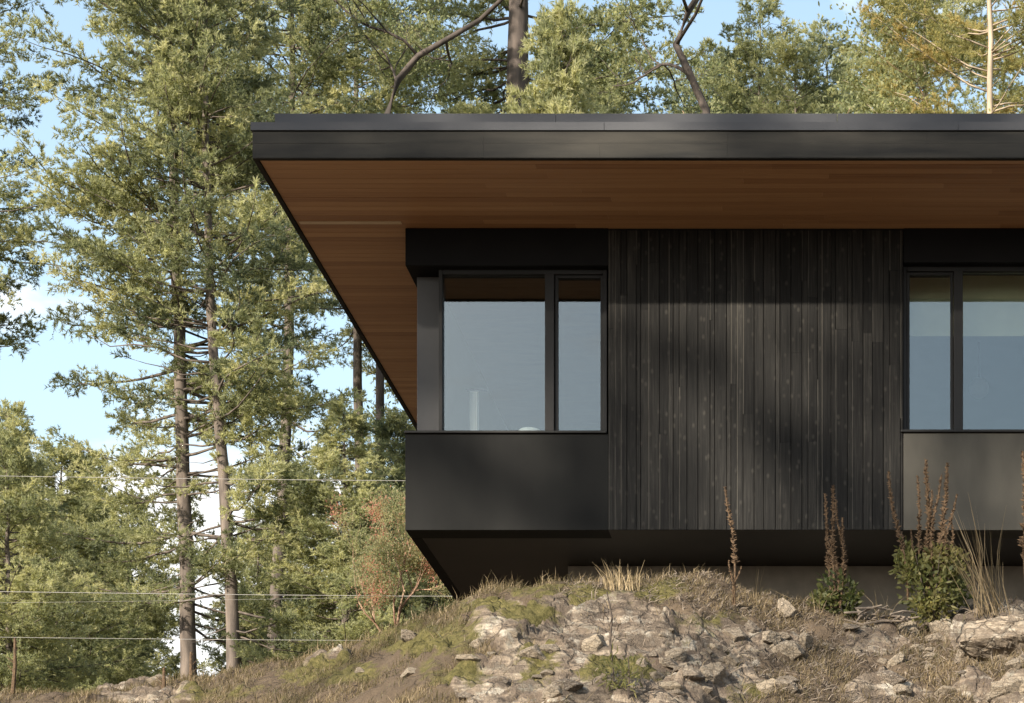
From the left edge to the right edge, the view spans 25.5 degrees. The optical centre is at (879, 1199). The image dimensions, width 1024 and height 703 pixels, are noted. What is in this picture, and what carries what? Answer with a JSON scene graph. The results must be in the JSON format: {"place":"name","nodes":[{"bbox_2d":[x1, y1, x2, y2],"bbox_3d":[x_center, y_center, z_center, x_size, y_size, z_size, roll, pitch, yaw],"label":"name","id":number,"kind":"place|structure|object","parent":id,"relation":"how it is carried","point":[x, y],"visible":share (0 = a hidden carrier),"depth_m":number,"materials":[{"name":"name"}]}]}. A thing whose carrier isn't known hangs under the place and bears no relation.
{"place":"outdoors","nodes":[
{"label":"outdoors","id":0,"kind":"place"},
{"bbox_2d":[0,563,1023,702],"bbox_3d":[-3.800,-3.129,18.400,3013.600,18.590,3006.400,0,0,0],"label":"hillside","id":1,"kind":"structure","parent":0,"point":[540,619],"depth_m":17.88,"materials":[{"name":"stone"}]},
{"bbox_2d":[7,638,17,693],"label":"dead stalk","id":2,"kind":"object","parent":1,"relation":"on","point":[14,673],"visible":1,"depth_m":20.79,"materials":[{"name":"plant"}]},
{"bbox_2d":[0,429,74,688],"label":"young fir","id":3,"kind":"object","parent":1,"relation":"on","point":[2,533],"visible":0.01,"depth_m":51.62,"materials":[{"name":"green plant"}]},
{"bbox_2d":[0,0,100,626],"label":"fir tree","id":4,"kind":"object","parent":1,"relation":"on","point":[22,234],"visible":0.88,"depth_m":34.94,"materials":[{"name":"green plant"}]},
{"bbox_2d":[0,397,114,693],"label":"young fir","id":5,"kind":"object","parent":1,"relation":"on","point":[44,572],"visible":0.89,"depth_m":29.90,"materials":[{"name":"green plant"}]},
{"bbox_2d":[0,435,167,692],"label":"young fir","id":6,"kind":"object","parent":1,"relation":"on","point":[80,513],"visible":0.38,"depth_m":40.76,"materials":[{"name":"green plant"}]},
{"bbox_2d":[51,459,179,677],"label":"young fir","id":7,"kind":"object","parent":1,"relation":"on","point":[102,471],"visible":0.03,"depth_m":57.85,"materials":[{"name":"green plant"}]},
{"bbox_2d":[65,488,217,679],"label":"young fir","id":8,"kind":"object","parent":1,"relation":"on","point":[151,629],"visible":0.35,"depth_m":44.67,"materials":[{"name":"green plant"}]},
{"bbox_2d":[156,666,165,688],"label":"dead stalk","id":9,"kind":"object","parent":1,"relation":"on","point":[163,681],"visible":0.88,"depth_m":20.29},
{"bbox_2d":[0,0,372,678],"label":"fir tree","id":10,"kind":"object","parent":1,"relation":"on","point":[278,302],"visible":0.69,"depth_m":34.45,"materials":[{"name":"green plant"}]},
{"bbox_2d":[189,652,196,680],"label":"dead stalk","id":11,"kind":"object","parent":1,"relation":"on","point":[191,664],"visible":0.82,"depth_m":20.39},
{"bbox_2d":[48,0,371,670],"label":"fir tree","id":12,"kind":"object","parent":1,"relation":"on","point":[217,338],"visible":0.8,"depth_m":33.82,"materials":[{"name":"green plant"}]},
{"bbox_2d":[195,507,312,675],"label":"young fir","id":13,"kind":"object","parent":1,"relation":"on","point":[258,588],"visible":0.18,"depth_m":46.62,"materials":[{"name":"green plant"}]},
{"bbox_2d":[210,459,342,674],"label":"young fir","id":14,"kind":"object","parent":1,"relation":"on","point":[304,566],"visible":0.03,"depth_m":51.64,"materials":[{"name":"green plant"}]},
{"bbox_2d":[138,0,439,654],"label":"fir tree","id":15,"kind":"object","parent":1,"relation":"on","point":[335,102],"visible":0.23,"depth_m":43.04,"materials":[{"name":"green plant"}]},
{"bbox_2d":[221,396,438,667],"bbox_3d":[-8.393,-9.599,33.952,3.792,5.492,3.738,0,0,-34],"label":"young fir","id":16,"kind":"object","parent":1,"relation":"on","point":[331,453],"visible":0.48,"depth_m":33.64,"materials":[{"name":"green plant"}]},
{"bbox_2d":[216,0,492,523],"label":"fir tree","id":17,"kind":"object","parent":1,"relation":"on","point":[357,349],"visible":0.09,"depth_m":47.14,"materials":[{"name":"green plant"}]},
{"bbox_2d":[224,0,502,482],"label":"madrone tree","id":18,"kind":"object","parent":1,"relation":"on","point":[415,59],"visible":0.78,"depth_m":42.85,"materials":[{"name":"green plant"}]},
{"bbox_2d":[295,407,450,654],"bbox_3d":[-8.710,-11.059,40.078,3.738,6.657,3.792,0,0,41],"label":"young fir","id":19,"kind":"object","parent":1,"relation":"on","point":[391,424],"visible":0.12,"depth_m":39.71,"materials":[{"name":"green plant"}]},
{"bbox_2d":[325,474,454,631],"bbox_3d":[-6.015,-7.458,27.484,2.065,3.306,2.021,0,0,33],"label":"madrone tree","id":20,"kind":"object","parent":1,"relation":"on","point":[414,560],"visible":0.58,"depth_m":27.42,"materials":[{"name":"green plant"}]},
{"bbox_2d":[348,464,455,634],"bbox_3d":[-7.728,-10.015,36.982,3.741,5.541,4.265,0,0,14],"label":"young fir","id":21,"kind":"object","parent":1,"relation":"on","point":[428,599],"visible":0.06,"depth_m":36.46,"materials":[{"name":"green plant"}]},
{"bbox_2d":[400,667,416,677],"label":"rock","id":22,"kind":"object","parent":1,"relation":"on","point":[408,671],"visible":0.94,"depth_m":17.54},
{"bbox_2d":[401,629,416,642],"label":"rock","id":23,"kind":"object","parent":1,"relation":"on","point":[407,635],"visible":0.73,"depth_m":18.74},
{"bbox_2d":[365,95,497,581],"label":"fir tree","id":24,"kind":"object","parent":1,"relation":"on","point":[487,108],"visible":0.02,"depth_m":43.24,"materials":[{"name":"green plant"}]},
{"bbox_2d":[239,104,691,545],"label":"madrone tree","id":25,"kind":"object","parent":1,"relation":"on","point":[315,425],"depth_m":45.98,"materials":[{"name":"green plant"}]},
{"bbox_2d":[458,691,473,701],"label":"rock","id":26,"kind":"object","parent":1,"relation":"on","point":[463,695],"visible":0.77,"depth_m":16.41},
{"bbox_2d":[455,654,479,661],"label":"rock","id":27,"kind":"object","parent":1,"relation":"on","point":[463,657],"visible":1,"depth_m":17.09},
{"bbox_2d":[469,638,487,648],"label":"rock","id":28,"kind":"object","parent":1,"relation":"on","point":[477,641],"visible":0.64,"depth_m":17.60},
{"bbox_2d":[418,0,602,612],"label":"young fir","id":29,"kind":"object","parent":1,"relation":"on","point":[549,96],"visible":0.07,"depth_m":39.65,"materials":[{"name":"green plant"}]},
{"bbox_2d":[345,0,717,469],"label":"fir tree","id":30,"kind":"object","parent":1,"relation":"on","point":[517,23],"visible":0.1,"depth_m":48.31,"materials":[{"name":"green plant"}]},
{"bbox_2d":[519,645,545,659],"bbox_3d":[-2.668,-4.232,17.034,0.243,0.148,0.194,12,-17,3],"label":"rock","id":31,"kind":"object","parent":1,"relation":"on","point":[533,651],"visible":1,"depth_m":16.97,"materials":[{"name":"stone"}]},
{"bbox_2d":[540,669,553,677],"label":"rock","id":32,"kind":"object","parent":1,"relation":"on","point":[543,673],"visible":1,"depth_m":16.49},
{"bbox_2d":[539,644,559,653],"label":"rock","id":33,"kind":"object","parent":1,"relation":"on","point":[550,648],"visible":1,"depth_m":17.05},
{"bbox_2d":[542,685,562,698],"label":"rock","id":34,"kind":"object","parent":1,"relation":"on","point":[552,691],"visible":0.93,"depth_m":15.93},
{"bbox_2d":[554,678,583,690],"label":"rock","id":35,"kind":"object","parent":1,"relation":"on","point":[569,685],"visible":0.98,"depth_m":15.95,"materials":[{"name":"stone"}]},
{"bbox_2d":[581,634,604,650],"bbox_3d":[-2.244,-4.334,17.256,0.194,0.208,0.234,0,0,0],"label":"rock","id":36,"kind":"object","parent":1,"relation":"on","point":[595,642],"visible":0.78,"depth_m":17.16,"materials":[{"name":"stone"}]},
{"bbox_2d":[599,592,614,663],"bbox_3d":[-2.080,-4.368,16.805,0.123,0.552,0.136,0,0,0],"label":"withered plant","id":37,"kind":"object","parent":1,"relation":"on","point":[610,635],"visible":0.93,"depth_m":16.79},
{"bbox_2d":[592,642,627,694],"bbox_3d":[-1.948,-3.853,16.059,0.277,0.418,0.275,0,0,16],"label":"seedling","id":38,"kind":"object","parent":1,"relation":"on","point":[603,659],"visible":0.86,"depth_m":16.05,"materials":[{"name":"green plant"}]},
{"bbox_2d":[588,84,633,113],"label":"fir tree","id":39,"kind":"object","parent":1,"relation":"on","point":[601,106],"depth_m":43.15,"materials":[{"name":"green plant"}]},
{"bbox_2d":[606,676,622,686],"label":"rock","id":40,"kind":"object","parent":1,"relation":"on","point":[615,681],"visible":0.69,"depth_m":16.10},
{"bbox_2d":[592,560,647,591],"bbox_3d":[-2.207,-5.306,18.748,0.538,0.272,0.384,0,0,-34],"label":"grass tuft","id":41,"kind":"object","parent":1,"relation":"on","point":[620,583],"visible":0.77,"depth_m":18.71,"materials":[{"name":"plant"}]},
{"bbox_2d":[608,654,642,698],"bbox_3d":[-1.829,-3.775,15.873,0.258,0.379,0.257,0,0,-36],"label":"seedling","id":42,"kind":"object","parent":1,"relation":"on","point":[626,668],"visible":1,"depth_m":15.87,"materials":[{"name":"green plant"}]},
{"bbox_2d":[250,114,1023,625],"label":"house","id":43,"kind":"structure","parent":1,"relation":"on","point":[660,332],"depth_m":19.99,"materials":[{"name":"brown wood"}]},
{"bbox_2d":[9,637,361,640],"bbox_3d":[-12.873,-7.037,27.000,21.327,0.360,0.005,0,0,0],"label":"overhead cable","id":44,"kind":"object","parent":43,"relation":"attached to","point":[131,638],"visible":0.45,"depth_m":27.00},
{"bbox_2d":[18,476,404,480],"bbox_3d":[-12.873,-9.023,27.000,21.327,0.428,0.006,0,0,0],"label":"overhead cable","id":45,"kind":"object","parent":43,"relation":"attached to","point":[199,478],"visible":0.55,"depth_m":27.00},
{"bbox_2d":[21,596,419,602],"bbox_3d":[-13.382,-7.939,29.000,22.018,0.207,0.002,0,0,0],"label":"overhead cable","id":46,"kind":"object","parent":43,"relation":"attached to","point":[190,600],"visible":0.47,"depth_m":29.00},
{"bbox_2d":[0,591,451,596],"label":"overhead cable","id":47,"kind":"object","parent":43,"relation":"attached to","point":[206,594],"visible":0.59,"depth_m":27.00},
{"bbox_2d":[467,389,486,429],"bbox_3d":[-3.774,-6.970,20.601,0.190,1.247,0.078,0,0,0],"label":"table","id":48,"kind":"object","parent":43,"relation":"hanging from","point":[474,409],"visible":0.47,"depth_m":20.58,"materials":[{"name":"white fabric"}]},
{"bbox_2d":[404,269,607,433],"bbox_3d":[-3.403,-7.727,20.068,1.833,1.528,0.205,0,0,0],"label":"window","id":49,"kind":"structure","parent":43,"relation":"in","point":[552,277],"depth_m":20.07,"materials":[{"name":"black metal"}]},
{"bbox_2d":[901,266,1023,432],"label":"window","id":50,"kind":"structure","parent":43,"relation":"in","point":[955,273],"depth_m":20.07,"materials":[{"name":"black metal"}]},
{"bbox_2d":[636,657,647,666],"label":"rock","id":51,"kind":"object","parent":1,"relation":"on","point":[643,662],"visible":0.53,"depth_m":16.84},
{"bbox_2d":[649,671,664,678],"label":"rock","id":52,"kind":"object","parent":1,"relation":"on","point":[658,675],"visible":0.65,"depth_m":16.54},
{"bbox_2d":[574,0,740,113],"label":"madrone tree","id":53,"kind":"object","parent":1,"relation":"on","point":[702,103],"visible":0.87,"depth_m":45.56,"materials":[{"name":"green plant"}]},
{"bbox_2d":[659,657,677,668],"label":"rock","id":54,"kind":"object","parent":1,"relation":"on","point":[668,663],"visible":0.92,"depth_m":16.88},
{"bbox_2d":[659,681,683,690],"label":"rock","id":55,"kind":"object","parent":1,"relation":"on","point":[670,685],"visible":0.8,"depth_m":16.11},
{"bbox_2d":[665,647,686,660],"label":"rock","id":56,"kind":"object","parent":1,"relation":"on","point":[677,654],"visible":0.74,"depth_m":16.97,"materials":[{"name":"stone"}]},
{"bbox_2d":[672,689,684,695],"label":"rock","id":57,"kind":"object","parent":1,"relation":"on","point":[677,692],"visible":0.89,"depth_m":16.11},
{"bbox_2d":[673,665,683,671],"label":"rock","id":58,"kind":"object","parent":1,"relation":"on","point":[676,668],"visible":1,"depth_m":16.30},
{"bbox_2d":[674,665,705,680],"bbox_3d":[-1.405,-3.905,16.354,0.200,0.126,0.245,0,0,-31],"label":"rock","id":59,"kind":"object","parent":1,"relation":"on","point":[692,673],"visible":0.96,"depth_m":16.27,"materials":[{"name":"stone"}]},
{"bbox_2d":[646,40,743,113],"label":"fir tree","id":60,"kind":"object","parent":1,"relation":"on","point":[708,51],"visible":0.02,"depth_m":59.41,"materials":[{"name":"green plant"}]},
{"bbox_2d":[702,686,712,693],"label":"rock","id":61,"kind":"object","parent":1,"relation":"on","point":[707,689],"visible":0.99,"depth_m":16.32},
{"bbox_2d":[699,662,725,684],"bbox_3d":[-1.298,-3.995,16.843,0.198,0.235,0.275,0,-4,41],"label":"rock","id":62,"kind":"object","parent":1,"relation":"on","point":[715,673],"visible":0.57,"depth_m":16.77,"materials":[{"name":"stone"}]},
{"bbox_2d":[723,654,740,666],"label":"rock","id":63,"kind":"object","parent":1,"relation":"on","point":[733,660],"visible":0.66,"depth_m":17.31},
{"bbox_2d":[723,486,741,605],"bbox_3d":[-1.244,-5.521,18.556,0.149,1.002,0.090,0,0,-27],"label":"dead mullein","id":64,"kind":"object","parent":1,"relation":"on","point":[733,548],"visible":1,"depth_m":18.55,"materials":[{"name":"plant"}]},
{"bbox_2d":[722,627,747,641],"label":"rock","id":65,"kind":"object","parent":1,"relation":"on","point":[736,634],"visible":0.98,"depth_m":17.92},
{"bbox_2d":[708,67,786,113],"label":"fir tree","id":66,"kind":"object","parent":1,"relation":"on","point":[722,110],"depth_m":51.97,"materials":[{"name":"green plant"}]},
{"bbox_2d":[744,620,757,629],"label":"rock","id":67,"kind":"object","parent":1,"relation":"on","point":[748,624],"visible":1,"depth_m":18.13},
{"bbox_2d":[748,626,760,633],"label":"rock","id":68,"kind":"object","parent":1,"relation":"on","point":[752,630],"visible":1,"depth_m":18.10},
{"bbox_2d":[695,0,817,113],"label":"fir tree","id":69,"kind":"object","parent":1,"relation":"on","point":[747,50],"visible":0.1,"depth_m":49.38,"materials":[{"name":"green plant"}]},
{"bbox_2d":[751,567,764,606],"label":"grass tuft","id":70,"kind":"object","parent":1,"relation":"on","point":[756,591],"visible":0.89,"depth_m":18.95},
{"bbox_2d":[756,678,778,692],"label":"rock","id":71,"kind":"object","parent":1,"relation":"on","point":[765,683],"visible":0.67,"depth_m":16.94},
{"bbox_2d":[761,630,780,644],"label":"rock","id":72,"kind":"object","parent":1,"relation":"on","point":[770,637],"visible":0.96,"depth_m":18.10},
{"bbox_2d":[769,678,797,693],"bbox_3d":[-0.722,-3.956,17.010,0.219,0.142,0.247,13,-7,28],"label":"rock","id":73,"kind":"object","parent":1,"relation":"on","point":[784,683],"visible":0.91,"depth_m":16.93,"materials":[{"name":"stone"}]},
{"bbox_2d":[779,632,792,640],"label":"rock","id":74,"kind":"object","parent":1,"relation":"on","point":[786,636],"visible":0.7,"depth_m":18.28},
{"bbox_2d":[777,598,797,619],"bbox_3d":[-0.792,-5.072,18.960,0.175,0.241,0.207,0,0,18],"label":"rock","id":75,"kind":"object","parent":1,"relation":"on","point":[788,609],"visible":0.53,"depth_m":18.90,"materials":[{"name":"stone"}]},
{"bbox_2d":[552,568,1023,702],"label":"fallen twigs","id":76,"kind":"object","parent":1,"relation":"on","point":[772,623],"visible":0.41,"depth_m":18.17,"materials":[{"name":"wood"}]},
{"bbox_2d":[772,640,804,659],"bbox_3d":[-0.745,-4.458,17.904,0.270,0.189,0.191,0,0,-7],"label":"rock","id":77,"kind":"object","parent":1,"relation":"on","point":[793,649],"visible":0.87,"depth_m":17.84,"materials":[{"name":"stone"}]},
{"bbox_2d":[776,675,800,684],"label":"rock","id":78,"kind":"object","parent":1,"relation":"on","point":[792,678],"visible":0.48,"depth_m":17.13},
{"bbox_2d":[746,31,851,113],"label":"fir tree","id":79,"kind":"object","parent":1,"relation":"on","point":[788,55],"visible":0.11,"depth_m":45.44,"materials":[{"name":"green plant"}]},
{"bbox_2d":[794,631,812,649],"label":"rock","id":80,"kind":"object","parent":1,"relation":"on","point":[806,639],"visible":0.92,"depth_m":18.00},
{"bbox_2d":[775,586,839,614],"bbox_3d":[-0.632,-5.275,19.295,0.520,0.318,0.467,0,0,35],"label":"grass tuft","id":81,"kind":"object","parent":1,"relation":"on","point":[815,601],"visible":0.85,"depth_m":19.23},
{"bbox_2d":[637,1,1016,113],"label":"madrone tree","id":82,"kind":"object","parent":1,"relation":"on","point":[885,103],"visible":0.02,"depth_m":42.86,"materials":[{"name":"green plant"}]},
{"bbox_2d":[819,642,834,650],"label":"rock","id":83,"kind":"object","parent":1,"relation":"on","point":[829,647],"visible":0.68,"depth_m":18.29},
{"bbox_2d":[778,13,879,113],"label":"fir tree","id":84,"kind":"object","parent":1,"relation":"on","point":[820,39],"visible":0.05,"depth_m":53.44,"materials":[{"name":"green plant"}]},
{"bbox_2d":[805,484,864,620],"bbox_3d":[-0.396,-5.672,19.354,0.536,1.198,0.354,0,0,0],"label":"dead mullein","id":85,"kind":"object","parent":1,"relation":"on","point":[836,597],"visible":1,"depth_m":19.30,"materials":[{"name":"brown plant"}]},
{"bbox_2d":[842,623,859,631],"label":"rock","id":86,"kind":"object","parent":1,"relation":"on","point":[845,628],"visible":1,"depth_m":18.62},
{"bbox_2d":[844,605,918,625],"bbox_3d":[0.014,-5.001,18.875,0.651,0.225,0.314,0,0,0],"label":"twig pile","id":87,"kind":"object","parent":1,"relation":"on","point":[876,620],"visible":0.98,"depth_m":18.87,"materials":[{"name":"wood"}]},
{"bbox_2d":[877,657,887,663],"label":"rock","id":88,"kind":"object","parent":1,"relation":"on","point":[881,660],"visible":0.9,"depth_m":18.24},
{"bbox_2d":[872,592,906,619],"bbox_3d":[0.027,-5.115,18.889,0.361,0.278,0.555,0,0,-8],"label":"grass tuft","id":89,"kind":"object","parent":1,"relation":"on","point":[884,610],"visible":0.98,"depth_m":18.88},
{"bbox_2d":[877,670,906,685],"bbox_3d":[0.100,-4.170,17.624,0.190,0.162,0.210,0,0,-42],"label":"rock","id":90,"kind":"object","parent":1,"relation":"on","point":[890,677],"visible":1,"depth_m":17.56,"materials":[{"name":"stone"}]},
{"bbox_2d":[887,652,905,667],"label":"rock","id":91,"kind":"object","parent":1,"relation":"on","point":[898,658],"visible":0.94,"depth_m":18.14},
{"bbox_2d":[893,684,911,694],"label":"rock","id":92,"kind":"object","parent":1,"relation":"on","point":[904,689],"visible":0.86,"depth_m":17.52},
{"bbox_2d":[790,0,1023,113],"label":"fir tree","id":93,"kind":"object","parent":1,"relation":"on","point":[970,76],"visible":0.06,"depth_m":59.10,"materials":[{"name":"green plant"}]},
{"bbox_2d":[898,620,918,636],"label":"rock","id":94,"kind":"object","parent":1,"relation":"on","point":[911,626],"visible":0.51,"depth_m":19.06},
{"bbox_2d":[909,644,925,651],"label":"rock","id":95,"kind":"object","parent":1,"relation":"on","point":[921,647],"visible":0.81,"depth_m":18.52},
{"bbox_2d":[827,0,1017,113],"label":"fir tree","id":96,"kind":"object","parent":1,"relation":"on","point":[927,81],"visible":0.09,"depth_m":49.37,"materials":[{"name":"green plant"}]},
{"bbox_2d":[886,458,972,629],"bbox_3d":[0.440,-5.670,19.083,0.622,1.503,0.648,0,0,44],"label":"leafy shrub","id":97,"kind":"object","parent":1,"relation":"on","point":[930,603],"visible":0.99,"depth_m":19.04,"materials":[{"name":"green plant"}]},
{"bbox_2d":[922,652,937,659],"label":"rock","id":98,"kind":"object","parent":1,"relation":"on","point":[927,656],"visible":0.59,"depth_m":18.41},
{"bbox_2d":[924,632,943,642],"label":"rock","id":99,"kind":"object","parent":1,"relation":"on","point":[937,636],"visible":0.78,"depth_m":18.74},
{"bbox_2d":[846,58,1022,113],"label":"madrone tree","id":100,"kind":"object","parent":1,"relation":"on","point":[977,92],"depth_m":45.94,"materials":[{"name":"green plant"}]},
{"bbox_2d":[854,0,1023,113],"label":"fir tree","id":101,"kind":"object","parent":1,"relation":"on","point":[982,34],"visible":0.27,"depth_m":42.06,"materials":[{"name":"green plant"}]},
{"bbox_2d":[928,620,949,632],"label":"rock","id":102,"kind":"object","parent":1,"relation":"on","point":[934,625],"visible":0.6,"depth_m":18.91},
{"bbox_2d":[934,685,956,697],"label":"rock","id":103,"kind":"object","parent":1,"relation":"on","point":[943,689],"visible":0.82,"depth_m":17.28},
{"bbox_2d":[954,649,969,663],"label":"rock","id":104,"kind":"object","parent":1,"relation":"on","point":[958,659],"visible":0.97,"depth_m":17.84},
{"bbox_2d":[958,651,971,658],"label":"rock","id":105,"kind":"object","parent":1,"relation":"on","point":[963,654],"visible":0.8,"depth_m":17.82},
{"bbox_2d":[928,494,1011,618],"bbox_3d":[0.789,-5.409,18.614,0.725,0.971,0.728,0,0,45],"label":"grass tuft","id":106,"kind":"object","parent":1,"relation":"on","point":[980,578],"visible":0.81,"depth_m":18.61,"materials":[{"name":"plant"}]},
{"bbox_2d":[958,614,1023,660],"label":"rock","id":107,"kind":"object","parent":1,"relation":"on","point":[983,639],"visible":0.71,"depth_m":17.58,"materials":[{"name":"stone"}]},
{"bbox_2d":[985,690,1004,702],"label":"rock","id":108,"kind":"object","parent":1,"relation":"on","point":[990,694],"visible":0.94,"depth_m":16.79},
{"bbox_2d":[990,677,1022,694],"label":"rock","id":109,"kind":"object","parent":1,"relation":"on","point":[1009,686],"visible":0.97,"depth_m":16.77,"materials":[{"name":"stone"}]},
{"bbox_2d":[1005,658,1022,670],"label":"rock","id":110,"kind":"object","parent":1,"relation":"on","point":[1015,663],"visible":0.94,"depth_m":16.97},
{"bbox_2d":[1015,676,1023,694],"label":"rock","id":111,"kind":"object","parent":1,"relation":"on","point":[1021,688],"visible":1,"depth_m":16.78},
{"bbox_2d":[1017,451,1023,571],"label":"dead mullein","id":112,"kind":"object","parent":1,"relation":"on","point":[1021,542],"visible":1,"depth_m":18.22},
{"bbox_2d":[0,0,1023,675],"label":"sky","id":113,"kind":"structure","parent":0,"point":[83,418],"materials":[{"name":"blue"}]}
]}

